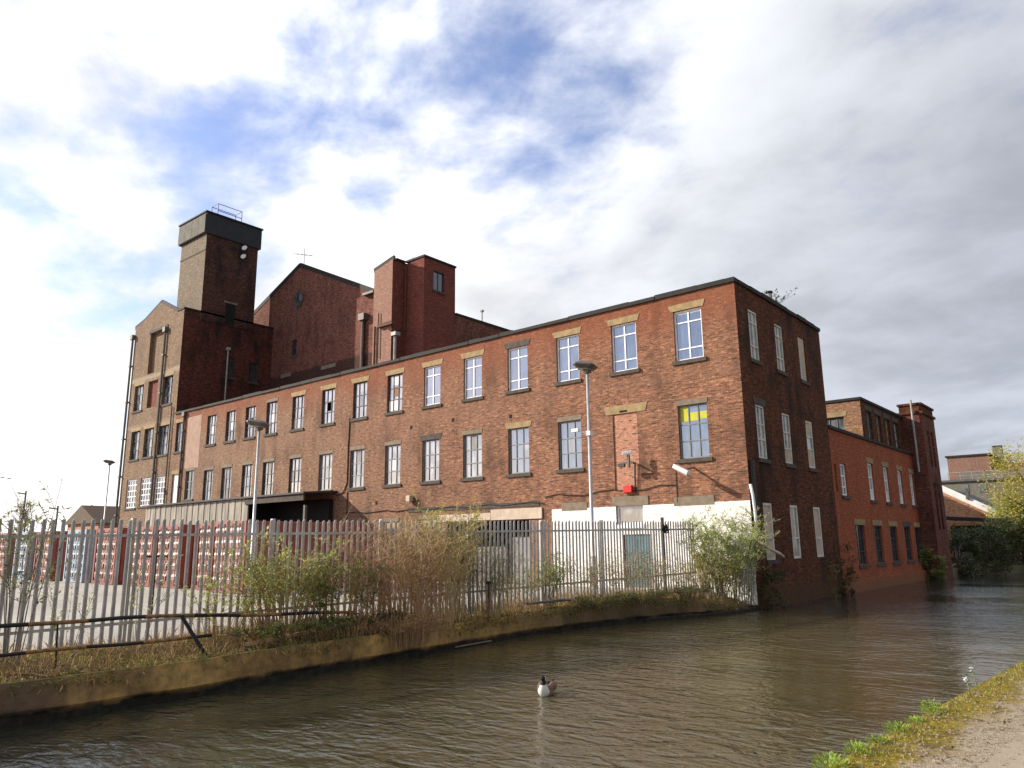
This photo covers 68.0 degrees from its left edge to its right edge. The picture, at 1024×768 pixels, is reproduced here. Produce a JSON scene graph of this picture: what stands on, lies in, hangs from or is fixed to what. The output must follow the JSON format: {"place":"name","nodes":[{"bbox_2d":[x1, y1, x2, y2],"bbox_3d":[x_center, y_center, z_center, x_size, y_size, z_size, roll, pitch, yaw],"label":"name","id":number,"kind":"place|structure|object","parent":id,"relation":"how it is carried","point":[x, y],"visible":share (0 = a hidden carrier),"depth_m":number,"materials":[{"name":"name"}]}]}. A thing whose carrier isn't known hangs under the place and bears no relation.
{"place":"outdoors","nodes":[
{"label":"outdoors","id":0,"kind":"place"},
{"bbox_2d":[0,578,646,653],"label":"yard","id":1,"kind":"structure","parent":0,"point":[99,606],"depth_m":22.54,"materials":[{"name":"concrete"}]},
{"bbox_2d":[11,532,36,579],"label":"shipping container","id":2,"kind":"object","parent":1,"relation":"on","point":[23,545],"visible":0.1,"depth_m":44.06,"materials":[{"name":"metal"}]},
{"bbox_2d":[32,531,67,580],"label":"shipping container","id":3,"kind":"object","parent":1,"relation":"on","point":[54,555],"visible":0.19,"depth_m":42.30,"materials":[{"name":"red paint"}]},
{"bbox_2d":[63,529,96,582],"bbox_3d":[-21.131,9.515,42.292,2.440,2.700,6.095,-10,-15,39],"label":"shipping container","id":4,"kind":"object","parent":1,"relation":"on","point":[75,557],"visible":0.22,"depth_m":39.74,"materials":[{"name":"metal"}]},
{"bbox_2d":[91,528,127,584],"bbox_3d":[-18.259,8.971,39.864,2.440,2.700,6.095,-10,-15,39],"label":"shipping container","id":5,"kind":"object","parent":1,"relation":"on","point":[113,558],"visible":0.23,"depth_m":37.31,"materials":[{"name":"red metal"}]},
{"bbox_2d":[131,526,154,585],"bbox_3d":[-15.525,8.507,37.806,2.440,2.700,6.095,-10,-15,39],"label":"shipping container","id":6,"kind":"object","parent":1,"relation":"on","point":[149,552],"visible":0.14,"depth_m":35.23,"materials":[{"name":"red metal"}]},
{"bbox_2d":[155,524,194,587],"bbox_3d":[-13.296,8.069,35.844,2.440,2.700,6.095,-10,-15,39],"label":"shipping container","id":7,"kind":"object","parent":1,"relation":"on","point":[175,552],"visible":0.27,"depth_m":33.28,"materials":[{"name":"red metal"}]},
{"bbox_2d":[155,527,170,585],"bbox_3d":[-15.638,7.704,33.949,1.075,2.520,0.125,-10,-15,39],"label":"door","id":8,"kind":"structure","parent":7,"relation":"in","point":[167,538],"depth_m":33.83,"materials":[{"name":"paint"}]},
{"bbox_2d":[195,523,210,589],"bbox_3d":[-10.556,7.590,33.718,2.440,2.700,6.095,-10,-15,39],"label":"shipping container","id":9,"kind":"object","parent":1,"relation":"on","point":[199,556],"visible":0.11,"depth_m":31.91,"materials":[{"name":"red metal"}]},
{"bbox_2d":[196,526,209,586],"bbox_3d":[-12.898,7.226,31.823,1.075,2.520,0.125,-10,-15,39],"label":"door","id":10,"kind":"structure","parent":9,"relation":"in","point":[208,529],"depth_m":31.84,"materials":[{"name":"paint"}]},
{"bbox_2d":[142,491,336,525],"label":"lean to","id":11,"kind":"object","parent":1,"relation":"on","point":[268,508],"visible":0.42,"depth_m":45.08,"materials":[{"name":"metal"}]},
{"bbox_2d":[246,419,269,596],"bbox_3d":[-9.211,4.457,26.992,0.717,6.464,0.620,-2,-12,5],"label":"lamp post","id":12,"kind":"object","parent":1,"relation":"on","point":[259,425],"visible":0.75,"depth_m":27.23,"materials":[{"name":"grey metal"}]},
{"bbox_2d":[210,520,370,592],"bbox_3d":[-9.073,7.127,31.601,2.440,2.700,6.095,-10,-15,39],"label":"shipping container","id":13,"kind":"object","parent":1,"relation":"on","point":[216,539],"visible":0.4,"depth_m":30.07,"materials":[{"name":"red metal"}]},
{"bbox_2d":[212,524,229,589],"bbox_3d":[-11.415,6.763,29.707,1.075,2.520,0.125,-10,-15,39],"label":"door","id":14,"kind":"structure","parent":13,"relation":"in","point":[217,528],"depth_m":29.74,"materials":[{"name":"paint"}]},
{"bbox_2d":[0,584,751,682],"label":"bank","id":15,"kind":"structure","parent":0,"point":[82,669],"depth_m":12.48,"materials":[{"name":"beige plant"}]},
{"bbox_2d":[0,477,73,670],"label":"sapling","id":16,"kind":"object","parent":15,"relation":"on","point":[8,565],"visible":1,"depth_m":11.29,"materials":[{"name":"green plant"}]},
{"bbox_2d":[30,572,101,663],"bbox_3d":[-6.920,3.626,11.807,0.749,1.390,1.014,-3,-12,11],"label":"sapling","id":17,"kind":"object","parent":15,"relation":"on","point":[53,614],"visible":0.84,"depth_m":11.80,"materials":[{"name":"green plant"}]},
{"bbox_2d":[121,552,182,654],"bbox_3d":[-6.147,3.684,12.826,0.868,1.682,1.069,-10,-15,39],"label":"sapling","id":18,"kind":"object","parent":15,"relation":"on","point":[136,603],"visible":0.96,"depth_m":12.77,"materials":[{"name":"green plant"}]},
{"bbox_2d":[0,611,353,669],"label":"canal railing","id":19,"kind":"object","parent":15,"relation":"on","point":[193,636],"visible":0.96,"depth_m":11.94,"materials":[{"name":"metal"}]},
{"bbox_2d":[179,554,274,649],"bbox_3d":[-5.100,3.849,13.488,1.109,1.612,1.846,-10,-15,39],"label":"willow shrub","id":20,"kind":"object","parent":15,"relation":"on","point":[224,596],"visible":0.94,"depth_m":13.40,"materials":[{"name":"green plant"}]},
{"bbox_2d":[202,613,356,646],"bbox_3d":[-3.990,4.539,13.979,1.011,0.527,3.496,-10,-15,39],"label":"bramble","id":21,"kind":"object","parent":15,"relation":"on","point":[276,631],"visible":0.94,"depth_m":13.81,"materials":[{"name":"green plant"}]},
{"bbox_2d":[201,525,366,640],"bbox_3d":[-4.163,3.804,14.599,1.897,2.143,3.277,-10,-15,39],"label":"willow shrub","id":22,"kind":"object","parent":15,"relation":"on","point":[283,584],"visible":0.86,"depth_m":14.28,"materials":[{"name":"green plant"}]},
{"bbox_2d":[0,518,664,652],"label":"palisade fence","id":23,"kind":"object","parent":15,"relation":"on","point":[130,535],"visible":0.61,"depth_m":14.35,"materials":[{"name":"metal"}]},
{"bbox_2d":[660,517,696,590],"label":"palisade gate","id":24,"kind":"structure","parent":23,"relation":"attached to","point":[665,528],"depth_m":25.74,"materials":[{"name":"metal"}]},
{"bbox_2d":[294,544,393,637],"bbox_3d":[-3.356,4.088,15.116,1.549,1.823,2.406,-7,-14,29],"label":"willow shrub","id":25,"kind":"object","parent":15,"relation":"on","point":[324,606],"visible":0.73,"depth_m":15.03,"materials":[{"name":"green plant"}]},
{"bbox_2d":[315,602,414,638],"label":"bramble","id":26,"kind":"object","parent":15,"relation":"on","point":[380,616],"visible":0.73,"depth_m":15.29,"materials":[{"name":"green plant"}]},
{"bbox_2d":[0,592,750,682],"bbox_3d":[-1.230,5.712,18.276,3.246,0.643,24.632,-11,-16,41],"label":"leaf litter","id":27,"kind":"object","parent":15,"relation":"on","point":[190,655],"visible":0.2,"depth_m":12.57,"materials":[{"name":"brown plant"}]},
{"bbox_2d":[0,599,759,726],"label":"canal wall","id":28,"kind":"structure","parent":15,"relation":"on","point":[173,681],"depth_m":13.09,"materials":[{"name":"concrete"}]},
{"bbox_2d":[3,597,750,697],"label":"overhanging grass","id":29,"kind":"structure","parent":28,"relation":"on","point":[381,635],"depth_m":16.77,"materials":[{"name":"green plant"}]},
{"bbox_2d":[567,593,624,610],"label":"bramble","id":30,"kind":"object","parent":28,"relation":"on","point":[584,600],"visible":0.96,"depth_m":21.29,"materials":[{"name":"green plant"}]},
{"bbox_2d":[616,588,670,605],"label":"bramble","id":31,"kind":"object","parent":28,"relation":"on","point":[636,597],"visible":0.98,"depth_m":22.52,"materials":[{"name":"green plant"}]},
{"bbox_2d":[644,607,756,621],"bbox_3d":[6.217,7.365,24.270,5.741,0.140,0.657,9,-15,-38],"label":"stone ledge","id":32,"kind":"object","parent":28,"relation":"attached to","point":[706,614],"visible":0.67,"depth_m":23.77,"materials":[{"name":"stone"}]},
{"bbox_2d":[354,608,453,648],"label":"dry thicket","id":33,"kind":"object","parent":15,"relation":"on","point":[411,621],"visible":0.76,"depth_m":15.63,"materials":[{"name":"beige plant"}]},
{"bbox_2d":[327,508,482,646],"bbox_3d":[-2.473,4.049,16.204,3.544,2.829,2.510,7,-14,-31],"label":"dry thicket","id":34,"kind":"object","parent":15,"relation":"on","point":[426,577],"visible":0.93,"depth_m":15.98,"materials":[{"name":"beige plant"}]},
{"bbox_2d":[370,508,490,624],"bbox_3d":[-1.660,4.179,17.442,2.126,2.666,3.543,-10,-15,39],"label":"dry thicket","id":35,"kind":"object","parent":15,"relation":"on","point":[457,599],"visible":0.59,"depth_m":17.33,"materials":[{"name":"plant"}]},
{"bbox_2d":[403,486,494,616],"bbox_3d":[-1.511,4.109,18.742,2.494,3.237,1.806,6,-14,-29],"label":"yellow green shrub","id":36,"kind":"object","parent":15,"relation":"on","point":[455,515],"visible":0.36,"depth_m":18.58,"materials":[{"name":"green plant"}]},
{"bbox_2d":[432,524,535,617],"bbox_3d":[-0.809,4.599,18.866,1.764,2.214,3.494,-10,-15,39],"label":"dry thicket","id":37,"kind":"object","parent":15,"relation":"on","point":[494,569],"visible":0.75,"depth_m":18.75,"materials":[{"name":"brown plant"}]},
{"bbox_2d":[481,565,547,612],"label":"dead weeds","id":38,"kind":"object","parent":15,"relation":"on","point":[525,591],"visible":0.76,"depth_m":19.60,"materials":[{"name":"plant"}]},
{"bbox_2d":[517,545,566,606],"bbox_3d":[0.997,5.255,20.871,1.667,1.624,1.564,-10,-15,39],"label":"buddleia","id":39,"kind":"object","parent":15,"relation":"on","point":[550,573],"visible":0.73,"depth_m":20.61,"materials":[{"name":"green plant"}]},
{"bbox_2d":[550,549,606,605],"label":"dead weeds","id":40,"kind":"object","parent":15,"relation":"on","point":[586,578],"visible":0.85,"depth_m":21.59,"materials":[{"name":"plant"}]},
{"bbox_2d":[571,361,597,595],"bbox_3d":[2.302,2.959,23.514,0.872,7.514,0.620,-5,-13,20],"label":"lamp post","id":41,"kind":"object","parent":15,"relation":"on","point":[586,367],"visible":0.8,"depth_m":23.73,"materials":[{"name":"grey metal"}]},
{"bbox_2d":[588,547,652,598],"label":"dead weeds","id":42,"kind":"object","parent":15,"relation":"on","point":[624,577],"visible":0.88,"depth_m":22.81,"materials":[{"name":"plant"}]},
{"bbox_2d":[624,549,681,598],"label":"dead weeds","id":43,"kind":"object","parent":15,"relation":"on","point":[661,578],"visible":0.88,"depth_m":23.85,"materials":[{"name":"plant"}]},
{"bbox_2d":[663,583,715,601],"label":"bramble","id":44,"kind":"object","parent":15,"relation":"on","point":[679,590],"visible":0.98,"depth_m":23.90,"materials":[{"name":"green plant"}]},
{"bbox_2d":[668,562,717,595],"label":"dead weeds","id":45,"kind":"object","parent":15,"relation":"on","point":[689,575],"visible":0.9,"depth_m":24.97,"materials":[{"name":"plant"}]},
{"bbox_2d":[673,543,746,601],"bbox_3d":[6.891,6.495,26.120,2.525,2.042,2.695,-10,-15,39],"label":"buddleia","id":46,"kind":"object","parent":15,"relation":"on","point":[730,571],"visible":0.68,"depth_m":25.58,"materials":[{"name":"green plant"}]},
{"bbox_2d":[674,506,780,604],"bbox_3d":[7.433,5.842,26.236,3.279,3.353,4.013,0,-12,-4],"label":"buddleia","id":47,"kind":"object","parent":15,"relation":"on","point":[715,536],"visible":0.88,"depth_m":25.92,"materials":[{"name":"green plant"}]},
{"bbox_2d":[0,573,1023,767],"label":"water","id":48,"kind":"structure","parent":0,"point":[797,685],"depth_m":11.42,"materials":[{"name":"brown liquid"}]},
{"bbox_2d":[0,0,1023,532],"label":"sky","id":49,"kind":"structure","parent":0,"point":[863,158],"materials":[{"name":"white"}]},
{"bbox_2d":[512,560,1023,583],"bbox_3d":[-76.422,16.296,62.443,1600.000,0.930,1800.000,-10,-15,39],"label":"terrain","id":50,"kind":"structure","parent":0,"point":[1019,568],"depth_m":50.74,"materials":[{"name":"green plant"}]},
{"bbox_2d":[66,505,118,530],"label":"brick house","id":51,"kind":"structure","parent":50,"relation":"on","point":[88,513],"depth_m":99.04,"materials":[{"name":"brown brick"}]},
{"bbox_2d":[114,203,273,527],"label":"tall mill block","id":52,"kind":"structure","parent":50,"relation":"on","point":[206,340],"depth_m":59.89,"materials":[{"name":"brick"}]},
{"bbox_2d":[169,276,843,608],"bbox_3d":[-5.129,5.907,44.465,43.550,12.716,9.622,-10,-15,39],"label":"brick mill","id":53,"kind":"object","parent":50,"relation":"on","point":[718,385],"visible":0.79,"depth_m":32.90,"materials":[{"name":"red brick"}]},
{"bbox_2d":[242,461,252,496],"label":"window","id":54,"kind":"structure","parent":53,"relation":"in","point":[247,469],"depth_m":48.62,"materials":[{"name":"glass"}]},
{"bbox_2d":[262,458,274,494],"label":"window","id":55,"kind":"structure","parent":53,"relation":"in","point":[268,465],"depth_m":47.10,"materials":[{"name":"glass"}]},
{"bbox_2d":[263,397,278,436],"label":"window","id":56,"kind":"structure","parent":53,"relation":"in","point":[272,407],"depth_m":47.81,"materials":[{"name":"glass"}]},
{"bbox_2d":[289,454,301,492],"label":"window","id":57,"kind":"structure","parent":53,"relation":"in","point":[295,469],"depth_m":45.30,"materials":[{"name":"glass"}]},
{"bbox_2d":[289,390,306,432],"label":"window","id":58,"kind":"structure","parent":53,"relation":"in","point":[298,410],"depth_m":46.05,"materials":[{"name":"glass"}]},
{"bbox_2d":[319,450,332,490],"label":"window","id":59,"kind":"structure","parent":53,"relation":"in","point":[326,459],"depth_m":43.42,"materials":[{"name":"glass"}]},
{"bbox_2d":[319,383,336,426],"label":"window","id":60,"kind":"structure","parent":53,"relation":"in","point":[328,395],"depth_m":44.17,"materials":[{"name":"glass"}]},
{"bbox_2d":[347,445,364,490],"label":"window","id":61,"kind":"structure","parent":53,"relation":"in","point":[357,456],"depth_m":41.61,"materials":[{"name":"glass"}]},
{"bbox_2d":[350,375,369,421],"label":"window","id":62,"kind":"structure","parent":53,"relation":"in","point":[360,396],"depth_m":42.34,"materials":[{"name":"glass"}]},
{"bbox_2d":[253,263,509,388],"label":"gabled mill","id":63,"kind":"object","parent":53,"relation":"on","point":[319,321],"visible":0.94,"depth_m":59.15,"materials":[{"name":"brick"}]},
{"bbox_2d":[382,440,400,487],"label":"window","id":64,"kind":"structure","parent":53,"relation":"in","point":[393,452],"depth_m":39.76,"materials":[{"name":"glass"}]},
{"bbox_2d":[384,367,404,415],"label":"window","id":65,"kind":"structure","parent":53,"relation":"in","point":[395,381],"depth_m":40.51,"materials":[{"name":"glass"}]},
{"bbox_2d":[372,254,456,364],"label":"stair tower","id":66,"kind":"structure","parent":53,"relation":"on","point":[414,307],"depth_m":52.56,"materials":[{"name":"brick"}]},
{"bbox_2d":[419,433,441,484],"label":"window","id":67,"kind":"structure","parent":53,"relation":"in","point":[431,447],"depth_m":37.97,"materials":[{"name":"glass"}]},
{"bbox_2d":[421,358,442,409],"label":"window","id":68,"kind":"structure","parent":53,"relation":"in","point":[432,374],"depth_m":38.73,"materials":[{"name":"glass"}]},
{"bbox_2d":[460,349,483,402],"bbox_3d":[-1.885,-0.374,36.891,1.600,2.450,0.252,-10,-15,39],"label":"window","id":69,"kind":"structure","parent":53,"relation":"in","point":[473,366],"depth_m":36.93,"materials":[{"name":"glass"}]},
{"bbox_2d":[460,429,483,481],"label":"window","id":70,"kind":"structure","parent":53,"relation":"in","point":[472,443],"depth_m":36.17,"materials":[{"name":"glass"}]},
{"bbox_2d":[504,338,529,394],"bbox_3d":[0.284,-0.774,35.107,1.600,2.450,0.252,-10,-15,39],"label":"window","id":71,"kind":"structure","parent":53,"relation":"in","point":[518,362],"depth_m":35.16,"materials":[{"name":"glass"}]},
{"bbox_2d":[505,420,531,477],"bbox_3d":[0.332,2.952,34.313,1.620,2.490,0.252,-10,-15,39],"label":"window","id":72,"kind":"structure","parent":53,"relation":"in","point":[518,437],"depth_m":34.37,"materials":[{"name":"glass"}]},
{"bbox_2d":[552,327,581,385],"bbox_3d":[2.459,-1.176,33.317,1.600,2.450,0.252,-10,-15,39],"label":"window","id":73,"kind":"structure","parent":53,"relation":"in","point":[567,347],"depth_m":33.37,"materials":[{"name":"glass"}]},
{"bbox_2d":[556,414,584,473],"bbox_3d":[2.509,2.584,32.515,1.460,2.420,0.252,-10,-15,39],"label":"window","id":74,"kind":"structure","parent":53,"relation":"in","point":[570,443],"depth_m":32.57,"materials":[{"name":"glass"}]},
{"bbox_2d":[606,313,639,376],"bbox_3d":[4.667,-1.583,31.500,1.600,2.450,0.252,-10,-15,39],"label":"window","id":75,"kind":"structure","parent":53,"relation":"in","point":[623,335],"depth_m":31.54,"materials":[{"name":"glass"}]},
{"bbox_2d":[615,505,643,527],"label":"window","id":76,"kind":"structure","parent":53,"relation":"in","point":[625,513],"depth_m":30.15,"materials":[{"name":"white paint"}]},
{"bbox_2d":[625,534,651,587],"bbox_3d":[4.933,6.893,29.567,1.160,2.020,0.100,-10,-15,39],"label":"door","id":77,"kind":"structure","parent":53,"relation":"in","point":[641,534],"depth_m":29.57,"materials":[{"name":"green paint"}]},
{"bbox_2d":[668,298,706,365],"bbox_3d":[6.898,-1.995,29.664,1.600,2.450,0.252,-10,-15,39],"label":"window","id":78,"kind":"structure","parent":53,"relation":"in","point":[688,323],"depth_m":29.71,"materials":[{"name":"glass"}]},
{"bbox_2d":[675,397,712,463],"bbox_3d":[6.920,1.770,28.886,1.460,2.420,0.252,-10,-15,39],"label":"window","id":79,"kind":"structure","parent":53,"relation":"in","point":[693,422],"depth_m":28.93,"materials":[{"name":"glass"}]},
{"bbox_2d":[748,309,762,365],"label":"window","id":80,"kind":"structure","parent":53,"relation":"in","point":[754,358],"depth_m":29.55,"materials":[{"name":"grey glass"}]},
{"bbox_2d":[752,396,770,463],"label":"window","id":81,"kind":"structure","parent":53,"relation":"in","point":[762,448],"depth_m":28.78,"materials":[{"name":"grey glass"}]},
{"bbox_2d":[763,503,779,564],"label":"window","id":82,"kind":"structure","parent":53,"relation":"in","point":[767,508],"depth_m":28.01,"materials":[{"name":"beige paint"}]},
{"bbox_2d":[757,564,789,608],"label":"ivy","id":83,"kind":"object","parent":53,"relation":"attached to","point":[770,576],"visible":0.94,"depth_m":26.41,"materials":[{"name":"green plant"}]},
{"bbox_2d":[774,324,788,376],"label":"window","id":84,"kind":"structure","parent":53,"relation":"in","point":[778,334],"depth_m":31.55,"materials":[{"name":"grey glass"}]},
{"bbox_2d":[782,413,796,468],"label":"window","id":85,"kind":"structure","parent":53,"relation":"in","point":[785,418],"depth_m":30.76,"materials":[{"name":"grey glass"}]},
{"bbox_2d":[790,505,800,558],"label":"window","id":86,"kind":"structure","parent":53,"relation":"in","point":[793,508],"depth_m":30.02,"materials":[{"name":"beige paint"}]},
{"bbox_2d":[805,420,818,472],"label":"window","id":87,"kind":"structure","parent":53,"relation":"in","point":[810,446],"depth_m":32.75,"materials":[{"name":"beige paint"}]},
{"bbox_2d":[813,507,823,556],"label":"window","id":88,"kind":"structure","parent":53,"relation":"in","point":[816,510],"depth_m":32.01,"materials":[{"name":"beige paint"}]},
{"bbox_2d":[837,542,858,594],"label":"ivy","id":89,"kind":"object","parent":53,"relation":"attached to","point":[851,591],"visible":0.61,"depth_m":32.99,"materials":[{"name":"green plant"}]},
{"bbox_2d":[825,397,953,593],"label":"red canal building","id":90,"kind":"structure","parent":50,"relation":"on","point":[889,503],"depth_m":41.27,"materials":[{"name":"brick"}]},
{"bbox_2d":[854,519,870,568],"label":"window","id":91,"kind":"structure","parent":90,"relation":"in","point":[858,523],"depth_m":36.48,"materials":[{"name":"glass"}]},
{"bbox_2d":[919,544,948,579],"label":"canal bush","id":92,"kind":"object","parent":50,"relation":"on","point":[940,572],"visible":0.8,"depth_m":44.36,"materials":[{"name":"green plant"}]},
{"bbox_2d":[948,533,981,576],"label":"canal bush","id":93,"kind":"object","parent":50,"relation":"on","point":[955,545],"visible":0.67,"depth_m":47.97,"materials":[{"name":"green plant"}]},
{"bbox_2d":[942,485,1021,559],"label":"brick shed","id":94,"kind":"structure","parent":50,"relation":"on","point":[961,504],"depth_m":64.07,"materials":[{"name":"brick"}]},
{"bbox_2d":[946,516,1017,560],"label":"dark canopy","id":95,"kind":"object","parent":50,"relation":"on","point":[957,518],"visible":0.25,"depth_m":57.63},
{"bbox_2d":[942,468,1023,512],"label":"grey warehouse","id":96,"kind":"structure","parent":50,"relation":"on","point":[968,480],"depth_m":94.69,"materials":[{"name":"metal"}]},
{"bbox_2d":[948,520,1019,575],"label":"canal bush","id":97,"kind":"object","parent":50,"relation":"on","point":[983,558],"visible":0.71,"depth_m":50.16,"materials":[{"name":"green plant"}]},
{"bbox_2d":[945,453,1023,479],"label":"brick factory","id":98,"kind":"structure","parent":50,"relation":"on","point":[968,462],"depth_m":108.37,"materials":[{"name":"red brick"}]},
{"bbox_2d":[965,512,1023,570],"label":"canal bush","id":99,"kind":"object","parent":50,"relation":"on","point":[1009,536],"visible":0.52,"depth_m":53.22,"materials":[{"name":"green plant"}]},
{"bbox_2d":[977,438,1023,540],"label":"willow tree","id":100,"kind":"object","parent":50,"relation":"on","point":[1014,487],"visible":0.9,"depth_m":57.08,"materials":[{"name":"green plant"}]},
{"bbox_2d":[825,661,1023,767],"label":"verge","id":101,"kind":"structure","parent":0,"point":[960,752],"depth_m":6.57,"materials":[{"name":"green plant"}]},
{"bbox_2d":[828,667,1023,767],"bbox_3d":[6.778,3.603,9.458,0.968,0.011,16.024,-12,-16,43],"label":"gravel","id":102,"kind":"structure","parent":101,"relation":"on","point":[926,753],"depth_m":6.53,"materials":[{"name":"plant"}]},
{"bbox_2d":[829,665,1023,767],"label":"verge moss","id":103,"kind":"object","parent":101,"relation":"on","point":[932,719],"visible":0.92,"depth_m":6.97,"materials":[{"name":"green plant"}]},
{"bbox_2d":[980,731,1023,767],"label":"path","id":104,"kind":"structure","parent":0,"point":[1012,749],"depth_m":5.88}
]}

